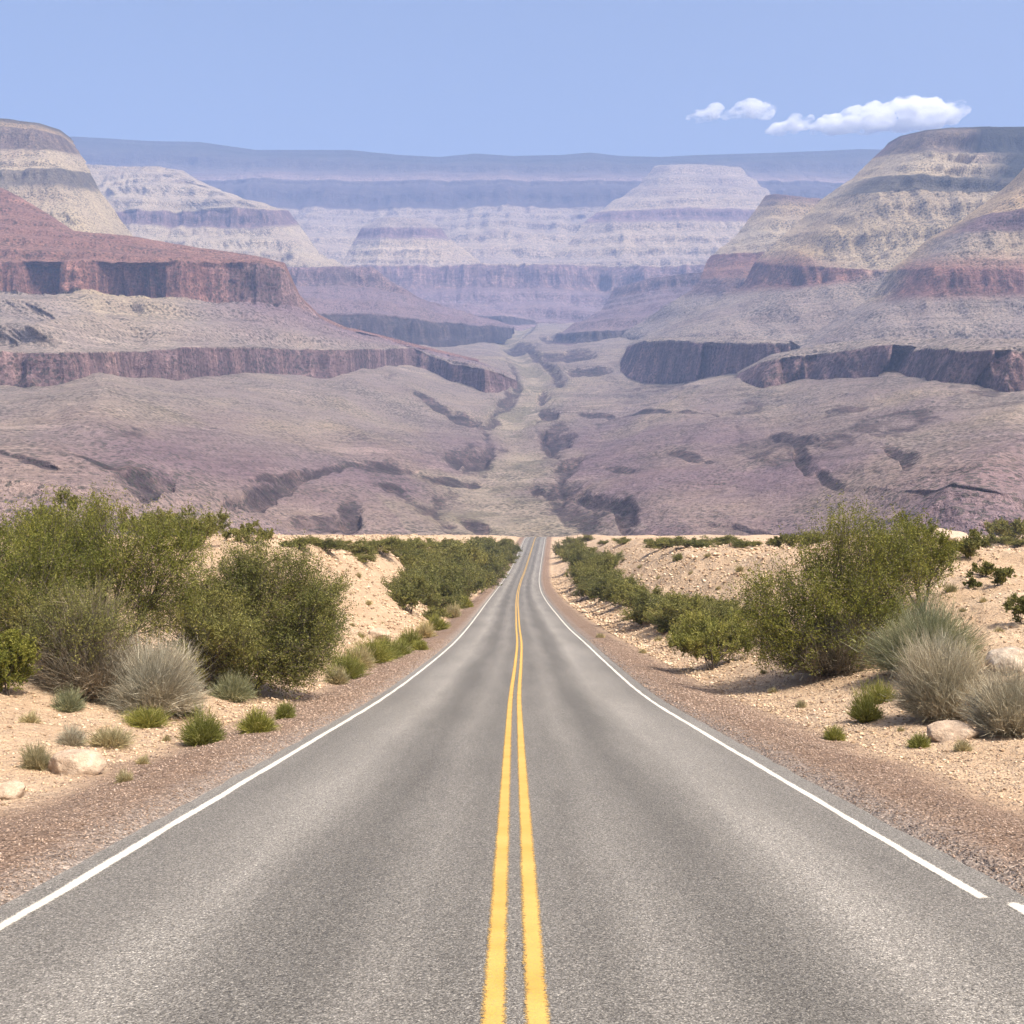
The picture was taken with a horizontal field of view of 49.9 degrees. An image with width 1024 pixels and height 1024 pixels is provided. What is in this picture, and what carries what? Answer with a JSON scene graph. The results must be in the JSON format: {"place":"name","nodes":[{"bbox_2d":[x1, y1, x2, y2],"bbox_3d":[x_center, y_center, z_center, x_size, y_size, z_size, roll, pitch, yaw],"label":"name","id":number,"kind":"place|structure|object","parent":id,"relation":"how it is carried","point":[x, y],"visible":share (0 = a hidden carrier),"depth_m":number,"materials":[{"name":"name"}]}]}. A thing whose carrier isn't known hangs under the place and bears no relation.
{"place":"outdoors","nodes":[
{"label":"outdoors","id":0,"kind":"place"},
{"bbox_2d":[86,164,345,267],"bbox_3d":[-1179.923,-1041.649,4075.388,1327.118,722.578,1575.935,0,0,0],"label":"ridge","id":1,"kind":"structure","parent":0,"point":[173,206],"depth_m":3817.62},
{"bbox_2d":[70,137,880,264],"bbox_3d":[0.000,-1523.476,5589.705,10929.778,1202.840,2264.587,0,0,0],"label":"canyon wall","id":2,"kind":"structure","parent":0,"point":[499,209],"depth_m":5638.71,"materials":[{"name":"stone"}]},
{"bbox_2d":[0,537,1023,1023],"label":"road","id":3,"kind":"structure","parent":0,"point":[684,873],"depth_m":8.26,"materials":[{"name":"asphalt"}]},
{"bbox_2d":[0,539,524,930],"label":"white edge line","id":4,"kind":"object","parent":3,"relation":"on","point":[84,877],"visible":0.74,"depth_m":10.59,"materials":[{"name":"paint"}]},
{"bbox_2d":[481,537,535,1023],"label":"yellow centre line","id":5,"kind":"object","parent":3,"relation":"on","point":[494,1002],"visible":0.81,"depth_m":7.83,"materials":[{"name":"paint"}]},
{"bbox_2d":[517,538,549,1023],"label":"yellow centre line","id":6,"kind":"object","parent":3,"relation":"on","point":[536,1004],"visible":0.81,"depth_m":7.82,"materials":[{"name":"paint"}]},
{"bbox_2d":[539,537,989,898],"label":"white edge line","id":7,"kind":"object","parent":3,"relation":"on","point":[947,876],"visible":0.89,"depth_m":11.69,"materials":[{"name":"paint"}]},
{"bbox_2d":[0,322,1023,536],"bbox_3d":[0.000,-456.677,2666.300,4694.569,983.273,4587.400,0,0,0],"label":"canyon floor","id":8,"kind":"structure","parent":0,"point":[584,438],"depth_m":770.96,"materials":[{"name":"stone"}]},
{"bbox_2d":[0,188,516,392],"bbox_3d":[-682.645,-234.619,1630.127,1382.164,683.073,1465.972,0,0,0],"label":"mesa","id":9,"kind":"structure","parent":8,"relation":"on","point":[74,305],"depth_m":1507.92,"materials":[{"name":"stone"}]},
{"bbox_2d":[0,118,131,235],"bbox_3d":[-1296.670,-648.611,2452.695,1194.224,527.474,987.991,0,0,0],"label":"butte","id":10,"kind":"object","parent":9,"relation":"on","point":[44,168],"visible":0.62,"depth_m":2192.42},
{"bbox_2d":[287,266,514,346],"bbox_3d":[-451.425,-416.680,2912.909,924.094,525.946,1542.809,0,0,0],"label":"bench","id":11,"kind":"object","parent":8,"relation":"on","point":[370,299],"visible":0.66,"depth_m":2737.51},
{"bbox_2d":[435,302,536,330],"bbox_3d":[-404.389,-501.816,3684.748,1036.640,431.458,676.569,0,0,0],"label":"spur","id":12,"kind":"structure","parent":8,"relation":"on","point":[518,322],"depth_m":3617.12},
{"bbox_2d":[550,271,702,345],"bbox_3d":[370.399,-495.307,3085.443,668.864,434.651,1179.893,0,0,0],"label":"spur","id":13,"kind":"structure","parent":8,"relation":"on","point":[625,308],"depth_m":3065.02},
{"bbox_2d":[620,336,799,383],"bbox_3d":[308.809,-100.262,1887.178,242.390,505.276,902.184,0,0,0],"label":"bench","id":14,"kind":"object","parent":8,"relation":"on","point":[664,360],"visible":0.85,"depth_m":1677.00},
{"bbox_2d":[621,194,821,339],"bbox_3d":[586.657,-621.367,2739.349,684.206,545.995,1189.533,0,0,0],"label":"butte","id":15,"kind":"object","parent":8,"relation":"on","point":[772,220],"visible":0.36,"depth_m":2625.72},
{"bbox_2d":[623,126,1023,350],"bbox_3d":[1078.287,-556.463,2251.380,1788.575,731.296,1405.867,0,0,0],"label":"mesa","id":16,"kind":"structure","parent":8,"relation":"on","point":[844,248],"depth_m":2076.87,"materials":[{"name":"stone"}]},
{"bbox_2d":[736,336,1023,391],"bbox_3d":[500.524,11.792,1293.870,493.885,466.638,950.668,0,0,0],"label":"cliff","id":17,"kind":"structure","parent":8,"relation":"on","point":[996,364],"depth_m":1133.87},
{"bbox_2d":[0,534,1023,905],"bbox_3d":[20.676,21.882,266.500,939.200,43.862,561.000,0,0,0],"label":"ground","id":18,"kind":"structure","parent":0,"point":[586,628],"depth_m":19.47,"materials":[{"name":"sand"}]},
{"bbox_2d":[0,780,25,799],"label":"boulder","id":19,"kind":"object","parent":18,"relation":"on","point":[13,789],"visible":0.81,"depth_m":12.92,"materials":[{"name":"stone"}]},
{"bbox_2d":[0,627,42,695],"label":"desert bush","id":20,"kind":"object","parent":18,"relation":"on","point":[17,654],"visible":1,"depth_m":20.52,"materials":[{"name":"green plant"}]},
{"bbox_2d":[0,571,55,666],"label":"desert bush","id":21,"kind":"object","parent":18,"relation":"on","point":[11,592],"visible":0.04,"depth_m":23.00,"materials":[{"name":"green plant"}]},
{"bbox_2d":[17,739,53,770],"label":"grass tuft","id":22,"kind":"object","parent":18,"relation":"on","point":[39,759],"visible":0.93,"depth_m":14.97,"materials":[{"name":"plant"}]},
{"bbox_2d":[0,484,108,586],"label":"desert tree","id":23,"kind":"object","parent":18,"relation":"on","point":[64,492],"visible":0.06,"depth_m":28.77,"materials":[{"name":"green plant"}]},
{"bbox_2d":[0,498,112,630],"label":"desert tree","id":24,"kind":"object","parent":18,"relation":"on","point":[13,573],"visible":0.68,"depth_m":23.57,"materials":[{"name":"green plant"}]},
{"bbox_2d":[50,682,87,712],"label":"grass tuft","id":25,"kind":"object","parent":18,"relation":"on","point":[69,703],"visible":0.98,"depth_m":20.65,"materials":[{"name":"green plant"}]},
{"bbox_2d":[51,720,89,746],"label":"grass tuft","id":26,"kind":"object","parent":18,"relation":"on","point":[72,736],"visible":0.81,"depth_m":17.28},
{"bbox_2d":[48,748,106,775],"bbox_3d":[-5.940,3.490,15.034,0.663,0.465,0.578,0,0,38],"label":"boulder","id":27,"kind":"object","parent":18,"relation":"on","point":[79,762],"visible":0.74,"depth_m":14.86,"materials":[{"name":"stone"}]},
{"bbox_2d":[0,559,175,683],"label":"desert bush","id":28,"kind":"object","parent":18,"relation":"on","point":[33,619],"visible":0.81,"depth_m":22.01,"materials":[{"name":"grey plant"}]},
{"bbox_2d":[25,572,165,706],"bbox_3d":[-8.510,2.586,22.411,3.096,3.028,2.977,0,0,0],"label":"dry bush","id":29,"kind":"object","parent":18,"relation":"on","point":[82,679],"visible":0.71,"depth_m":21.91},
{"bbox_2d":[0,476,219,646],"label":"desert tree","id":30,"kind":"object","parent":18,"relation":"on","point":[151,569],"visible":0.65,"depth_m":25.52,"materials":[{"name":"green plant"}]},
{"bbox_2d":[81,720,140,749],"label":"grass tuft","id":31,"kind":"object","parent":18,"relation":"on","point":[114,737],"visible":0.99,"depth_m":17.25,"materials":[{"name":"plant"}]},
{"bbox_2d":[117,704,175,728],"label":"grass tuft","id":32,"kind":"object","parent":18,"relation":"on","point":[146,718],"visible":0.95,"depth_m":20.39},
{"bbox_2d":[109,503,189,538],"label":"desert bush","id":33,"kind":"object","parent":18,"relation":"on","point":[152,513],"visible":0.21,"depth_m":59.05,"materials":[{"name":"green plant"}]},
{"bbox_2d":[85,625,214,719],"bbox_3d":[-7.211,3.252,22.099,2.606,2.179,2.588,0,0,0],"label":"dry bush","id":34,"kind":"object","parent":18,"relation":"on","point":[167,683],"visible":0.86,"depth_m":21.77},
{"bbox_2d":[140,503,232,545],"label":"desert bush","id":35,"kind":"object","parent":18,"relation":"on","point":[213,526],"visible":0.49,"depth_m":48.19,"materials":[{"name":"green plant"}]},
{"bbox_2d":[123,559,277,689],"bbox_3d":[-7.771,2.849,27.019,3.962,3.435,4.783,0,0,0],"label":"desert bush","id":36,"kind":"object","parent":18,"relation":"on","point":[210,633],"visible":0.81,"depth_m":26.80,"materials":[{"name":"green plant"}]},
{"bbox_2d":[174,703,230,745],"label":"grass tuft","id":37,"kind":"object","parent":18,"relation":"on","point":[199,731],"visible":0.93,"depth_m":18.37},
{"bbox_2d":[198,664,260,702],"bbox_3d":[-6.774,4.178,26.464,1.287,1.068,1.477,0,0,41],"label":"grass tuft","id":38,"kind":"object","parent":18,"relation":"on","point":[236,690],"visible":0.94,"depth_m":26.30,"materials":[{"name":"green plant"}]},
{"bbox_2d":[221,520,274,543],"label":"desert bush","id":39,"kind":"object","parent":18,"relation":"on","point":[233,531],"visible":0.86,"depth_m":60.85,"materials":[{"name":"green plant"}]},
{"bbox_2d":[152,513,358,698],"bbox_3d":[-6.737,2.514,28.584,5.959,5.039,4.833,0,0,0],"label":"desert tree","id":40,"kind":"object","parent":18,"relation":"on","point":[288,632],"visible":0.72,"depth_m":28.43,"materials":[{"name":"green plant"}]},
{"bbox_2d":[233,701,282,734],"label":"grass tuft","id":41,"kind":"object","parent":18,"relation":"on","point":[256,722],"visible":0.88,"depth_m":19.52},
{"bbox_2d":[272,701,297,718],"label":"grass tuft","id":42,"kind":"object","parent":18,"relation":"on","point":[285,711],"visible":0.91,"depth_m":22.22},
{"bbox_2d":[309,535,349,550],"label":"roadside shrub","id":43,"kind":"object","parent":18,"relation":"on","point":[336,544],"visible":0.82,"depth_m":72.08,"materials":[{"name":"green plant"}]},
{"bbox_2d":[320,663,352,684],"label":"grass tuft","id":44,"kind":"object","parent":18,"relation":"on","point":[341,677],"visible":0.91,"depth_m":33.93,"materials":[{"name":"plant"}]},
{"bbox_2d":[323,644,373,679],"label":"grass tuft","id":45,"kind":"object","parent":18,"relation":"on","point":[355,671],"visible":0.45,"depth_m":36.10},
{"bbox_2d":[334,540,377,555],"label":"roadside shrub","id":46,"kind":"object","parent":18,"relation":"on","point":[359,548],"visible":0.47,"depth_m":86.91,"materials":[{"name":"green plant"}]},
{"bbox_2d":[340,641,378,668],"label":"grass tuft","id":47,"kind":"object","parent":18,"relation":"on","point":[365,657],"visible":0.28,"depth_m":40.15,"materials":[{"name":"plant"}]},
{"bbox_2d":[344,636,400,663],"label":"grass tuft","id":48,"kind":"object","parent":18,"relation":"on","point":[381,653],"visible":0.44,"depth_m":43.49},
{"bbox_2d":[357,535,409,554],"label":"roadside shrub","id":49,"kind":"object","parent":18,"relation":"on","point":[390,544],"visible":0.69,"depth_m":105.55,"materials":[{"name":"green plant"}]},
{"bbox_2d":[380,570,418,591],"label":"roadside shrub","id":50,"kind":"object","parent":18,"relation":"on","point":[397,582],"visible":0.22,"depth_m":82.81,"materials":[{"name":"green plant"}]},
{"bbox_2d":[396,623,423,645],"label":"grass tuft","id":51,"kind":"object","parent":18,"relation":"on","point":[409,636],"visible":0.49,"depth_m":55.96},
{"bbox_2d":[385,575,442,611],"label":"roadside shrub","id":52,"kind":"object","parent":18,"relation":"on","point":[409,596],"visible":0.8,"depth_m":75.22,"materials":[{"name":"green plant"}]},
{"bbox_2d":[394,535,437,552],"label":"roadside shrub","id":53,"kind":"object","parent":18,"relation":"on","point":[418,544],"visible":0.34,"depth_m":133.48,"materials":[{"name":"green plant"}]},
{"bbox_2d":[392,541,440,564],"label":"roadside shrub","id":54,"kind":"object","parent":18,"relation":"on","point":[423,554],"visible":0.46,"depth_m":117.26,"materials":[{"name":"green plant"}]},
{"bbox_2d":[396,551,446,577],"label":"roadside shrub","id":55,"kind":"object","parent":18,"relation":"on","point":[415,560],"visible":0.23,"depth_m":114.85,"materials":[{"name":"green plant"}]},
{"bbox_2d":[413,618,438,637],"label":"grass tuft","id":56,"kind":"object","parent":18,"relation":"on","point":[425,631],"visible":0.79,"depth_m":63.68,"materials":[{"name":"plant"}]},
{"bbox_2d":[419,605,451,620],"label":"roadside shrub","id":57,"kind":"object","parent":18,"relation":"on","point":[428,613],"visible":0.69,"depth_m":79.47,"materials":[{"name":"green plant"}]},
{"bbox_2d":[403,561,469,606],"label":"roadside shrub","id":58,"kind":"object","parent":18,"relation":"on","point":[447,588],"visible":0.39,"depth_m":94.50,"materials":[{"name":"green plant"}]},
{"bbox_2d":[419,590,459,609],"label":"roadside shrub","id":59,"kind":"object","parent":18,"relation":"on","point":[432,602],"visible":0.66,"depth_m":91.57,"materials":[{"name":"green plant"}]},
{"bbox_2d":[427,540,466,561],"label":"roadside shrub","id":60,"kind":"object","parent":18,"relation":"on","point":[452,549],"visible":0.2,"depth_m":148.54,"materials":[{"name":"green plant"}]},
{"bbox_2d":[430,552,480,596],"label":"roadside shrub","id":61,"kind":"object","parent":18,"relation":"on","point":[471,572],"visible":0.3,"depth_m":123.17,"materials":[{"name":"green plant"}]},
{"bbox_2d":[448,539,490,568],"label":"roadside shrub","id":62,"kind":"object","parent":18,"relation":"on","point":[476,553],"visible":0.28,"depth_m":170.75,"materials":[{"name":"green plant"}]},
{"bbox_2d":[465,552,496,592],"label":"roadside shrub","id":63,"kind":"object","parent":18,"relation":"on","point":[487,579],"visible":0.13,"depth_m":157.70,"materials":[{"name":"green plant"}]},
{"bbox_2d":[479,548,509,580],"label":"roadside shrub","id":64,"kind":"object","parent":18,"relation":"on","point":[495,566],"visible":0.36,"depth_m":206.28,"materials":[{"name":"green plant"}]},
{"bbox_2d":[0,581,1023,903],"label":"loose gravel","id":65,"kind":"structure","parent":18,"relation":"on","point":[678,699],"depth_m":17.84,"materials":[{"name":"gravel"}]},
{"bbox_2d":[0,533,1023,805],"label":"sand stones","id":66,"kind":"object","parent":18,"relation":"on","point":[578,607],"visible":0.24,"depth_m":44.44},
{"bbox_2d":[565,546,614,571],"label":"roadside shrub","id":67,"kind":"object","parent":18,"relation":"on","point":[579,558],"visible":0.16,"depth_m":171.55,"materials":[{"name":"green plant"}]},
{"bbox_2d":[569,571,612,599],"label":"roadside shrub","id":68,"kind":"object","parent":18,"relation":"on","point":[581,586],"visible":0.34,"depth_m":123.78,"materials":[{"name":"green plant"}]},
{"bbox_2d":[577,553,621,572],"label":"roadside shrub","id":69,"kind":"object","parent":18,"relation":"on","point":[597,563],"visible":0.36,"depth_m":146.42,"materials":[{"name":"green plant"}]},
{"bbox_2d":[578,561,623,581],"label":"roadside shrub","id":70,"kind":"object","parent":18,"relation":"on","point":[607,567],"visible":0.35,"depth_m":126.58,"materials":[{"name":"green plant"}]},
{"bbox_2d":[584,573,638,603],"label":"roadside shrub","id":71,"kind":"object","parent":18,"relation":"on","point":[596,589],"visible":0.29,"depth_m":98.14,"materials":[{"name":"green plant"}]},
{"bbox_2d":[601,578,649,604],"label":"roadside shrub","id":72,"kind":"object","parent":18,"relation":"on","point":[615,584],"visible":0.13,"depth_m":91.62,"materials":[{"name":"green plant"}]},
{"bbox_2d":[618,597,651,624],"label":"roadside shrub","id":73,"kind":"object","parent":18,"relation":"on","point":[634,617],"visible":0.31,"depth_m":69.15,"materials":[{"name":"green plant"}]},
{"bbox_2d":[609,579,664,611],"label":"roadside shrub","id":74,"kind":"object","parent":18,"relation":"on","point":[617,597],"visible":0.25,"depth_m":76.86,"materials":[{"name":"green plant"}]},
{"bbox_2d":[618,585,670,607],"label":"roadside shrub","id":75,"kind":"object","parent":18,"relation":"on","point":[631,598],"visible":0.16,"depth_m":71.83,"materials":[{"name":"green plant"}]},
{"bbox_2d":[627,586,691,619],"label":"roadside shrub","id":76,"kind":"object","parent":18,"relation":"on","point":[645,600],"visible":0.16,"depth_m":67.13,"materials":[{"name":"green plant"}]},
{"bbox_2d":[638,609,680,635],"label":"roadside shrub","id":77,"kind":"object","parent":18,"relation":"on","point":[661,624],"visible":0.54,"depth_m":60.97,"materials":[{"name":"green plant"}]},
{"bbox_2d":[639,536,680,549],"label":"roadside shrub","id":78,"kind":"object","parent":18,"relation":"on","point":[656,544],"visible":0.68,"depth_m":128.41,"materials":[{"name":"green plant"}]},
{"bbox_2d":[649,594,695,622],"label":"roadside shrub","id":79,"kind":"object","parent":18,"relation":"on","point":[674,602],"visible":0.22,"depth_m":59.23,"materials":[{"name":"green plant"}]},
{"bbox_2d":[663,536,720,547],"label":"roadside shrub","id":80,"kind":"object","parent":18,"relation":"on","point":[693,542],"visible":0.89,"depth_m":114.54,"materials":[{"name":"green plant"}]},
{"bbox_2d":[658,599,758,670],"bbox_3d":[7.224,4.377,39.681,2.892,2.862,4.961,0,0,43],"label":"desert bush","id":81,"kind":"object","parent":18,"relation":"on","point":[706,638],"visible":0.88,"depth_m":38.92,"materials":[{"name":"green plant"}]},
{"bbox_2d":[688,591,742,615],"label":"roadside shrub","id":82,"kind":"object","parent":18,"relation":"on","point":[705,601],"visible":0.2,"depth_m":56.05,"materials":[{"name":"green plant"}]},
{"bbox_2d":[700,534,738,545],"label":"roadside shrub","id":83,"kind":"object","parent":18,"relation":"on","point":[721,540],"visible":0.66,"depth_m":140.31,"materials":[{"name":"green plant"}]},
{"bbox_2d":[704,596,756,626],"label":"roadside shrub","id":84,"kind":"object","parent":18,"relation":"on","point":[716,613],"visible":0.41,"depth_m":49.50,"materials":[{"name":"green plant"}]},
{"bbox_2d":[769,532,805,547],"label":"desert bush","id":85,"kind":"object","parent":18,"relation":"on","point":[776,541],"visible":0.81,"depth_m":105.33,"materials":[{"name":"green plant"}]},
{"bbox_2d":[762,602,883,683],"bbox_3d":[9.035,3.654,30.788,3.878,2.902,3.822,0,0,0],"label":"dry bush","id":86,"kind":"object","parent":18,"relation":"on","point":[837,668],"visible":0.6,"depth_m":30.18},
{"bbox_2d":[715,489,953,689],"bbox_3d":[8.975,2.259,31.094,7.010,6.220,4.781,0,0,0],"label":"desert tree","id":87,"kind":"object","parent":18,"relation":"on","point":[868,597],"visible":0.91,"depth_m":30.68,"materials":[{"name":"green plant"}]},
{"bbox_2d":[822,723,847,740],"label":"grass tuft","id":88,"kind":"object","parent":18,"relation":"on","point":[834,733],"visible":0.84,"depth_m":19.52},
{"bbox_2d":[842,676,889,723],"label":"grass tuft","id":89,"kind":"object","parent":18,"relation":"on","point":[864,710],"visible":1,"depth_m":21.68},
{"bbox_2d":[862,672,900,704],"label":"grass tuft","id":90,"kind":"object","parent":18,"relation":"on","point":[879,690],"visible":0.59,"depth_m":24.62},
{"bbox_2d":[866,503,963,610],"bbox_3d":[13.399,1.589,36.640,3.508,3.782,4.056,0,0,0],"label":"desert tree","id":91,"kind":"object","parent":18,"relation":"on","point":[942,555],"visible":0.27,"depth_m":35.98,"materials":[{"name":"green plant"}]},
{"bbox_2d":[904,732,931,748],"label":"grass tuft","id":92,"kind":"object","parent":18,"relation":"on","point":[918,740],"visible":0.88,"depth_m":17.88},
{"bbox_2d":[842,578,1001,678],"bbox_3d":[10.133,2.988,27.162,3.746,2.844,3.776,0,0,0],"label":"sage bush","id":93,"kind":"object","parent":18,"relation":"on","point":[926,616],"visible":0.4,"depth_m":26.84,"materials":[{"name":"green plant"}]},
{"bbox_2d":[880,619,1009,724],"bbox_3d":[8.210,3.195,20.871,2.522,2.403,2.559,0,0,0],"label":"dry bush","id":94,"kind":"object","parent":18,"relation":"on","point":[925,692],"visible":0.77,"depth_m":20.49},
{"bbox_2d":[927,720,979,742],"bbox_3d":[7.383,3.744,18.398,0.939,0.422,0.774,-3,4,-13],"label":"boulder","id":95,"kind":"object","parent":18,"relation":"on","point":[944,731],"visible":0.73,"depth_m":18.19,"materials":[{"name":"stone"}]},
{"bbox_2d":[949,527,990,557],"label":"desert bush","id":96,"kind":"object","parent":18,"relation":"on","point":[970,547],"visible":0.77,"depth_m":48.60,"materials":[{"name":"green plant"}]},
{"bbox_2d":[938,648,1023,740],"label":"dry bush","id":97,"kind":"object","parent":18,"relation":"on","point":[997,709],"visible":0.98,"depth_m":18.16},
{"bbox_2d":[964,559,997,577],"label":"desert bush","id":98,"kind":"object","parent":18,"relation":"on","point":[987,568],"visible":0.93,"depth_m":39.39,"materials":[{"name":"green plant"}]},
{"bbox_2d":[989,565,1016,584],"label":"desert bush","id":99,"kind":"object","parent":18,"relation":"on","point":[1000,575],"visible":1,"depth_m":37.03,"materials":[{"name":"green plant"}]},
{"bbox_2d":[984,646,1023,673],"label":"boulder","id":100,"kind":"object","parent":18,"relation":"on","point":[1013,652],"visible":0.66,"depth_m":24.98,"materials":[{"name":"stone"}]},
{"bbox_2d":[984,517,1023,543],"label":"desert bush","id":101,"kind":"object","parent":18,"relation":"on","point":[1015,528],"visible":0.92,"depth_m":144.48,"materials":[{"name":"green plant"}]},
{"bbox_2d":[1002,592,1023,624],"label":"desert bush","id":102,"kind":"object","parent":18,"relation":"on","point":[1015,609],"visible":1,"depth_m":29.78,"materials":[{"name":"green plant"}]},
{"bbox_2d":[0,0,1023,156],"label":"sky","id":103,"kind":"structure","parent":0,"point":[433,78],"materials":[{"name":"blue"}]},
{"bbox_2d":[346,263,705,323],"bbox_3d":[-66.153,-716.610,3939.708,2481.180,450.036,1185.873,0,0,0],"label":"cliff","id":104,"kind":"structure","parent":0,"point":[560,293],"depth_m":4084.97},
{"bbox_2d":[338,217,480,265],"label":"butte","id":105,"kind":"object","parent":104,"relation":"on","point":[397,241],"visible":0.69,"depth_m":4396.83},
{"bbox_2d":[548,164,770,265],"bbox_3d":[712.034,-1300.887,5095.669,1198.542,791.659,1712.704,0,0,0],"label":"ridge","id":106,"kind":"structure","parent":0,"point":[677,214],"depth_m":4670.93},
{"bbox_2d":[797,168,1023,348],"bbox_3d":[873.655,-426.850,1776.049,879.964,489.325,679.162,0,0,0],"label":"ridge","id":107,"kind":"structure","parent":0,"point":[963,278],"depth_m":1636.95,"materials":[{"name":"stone"}]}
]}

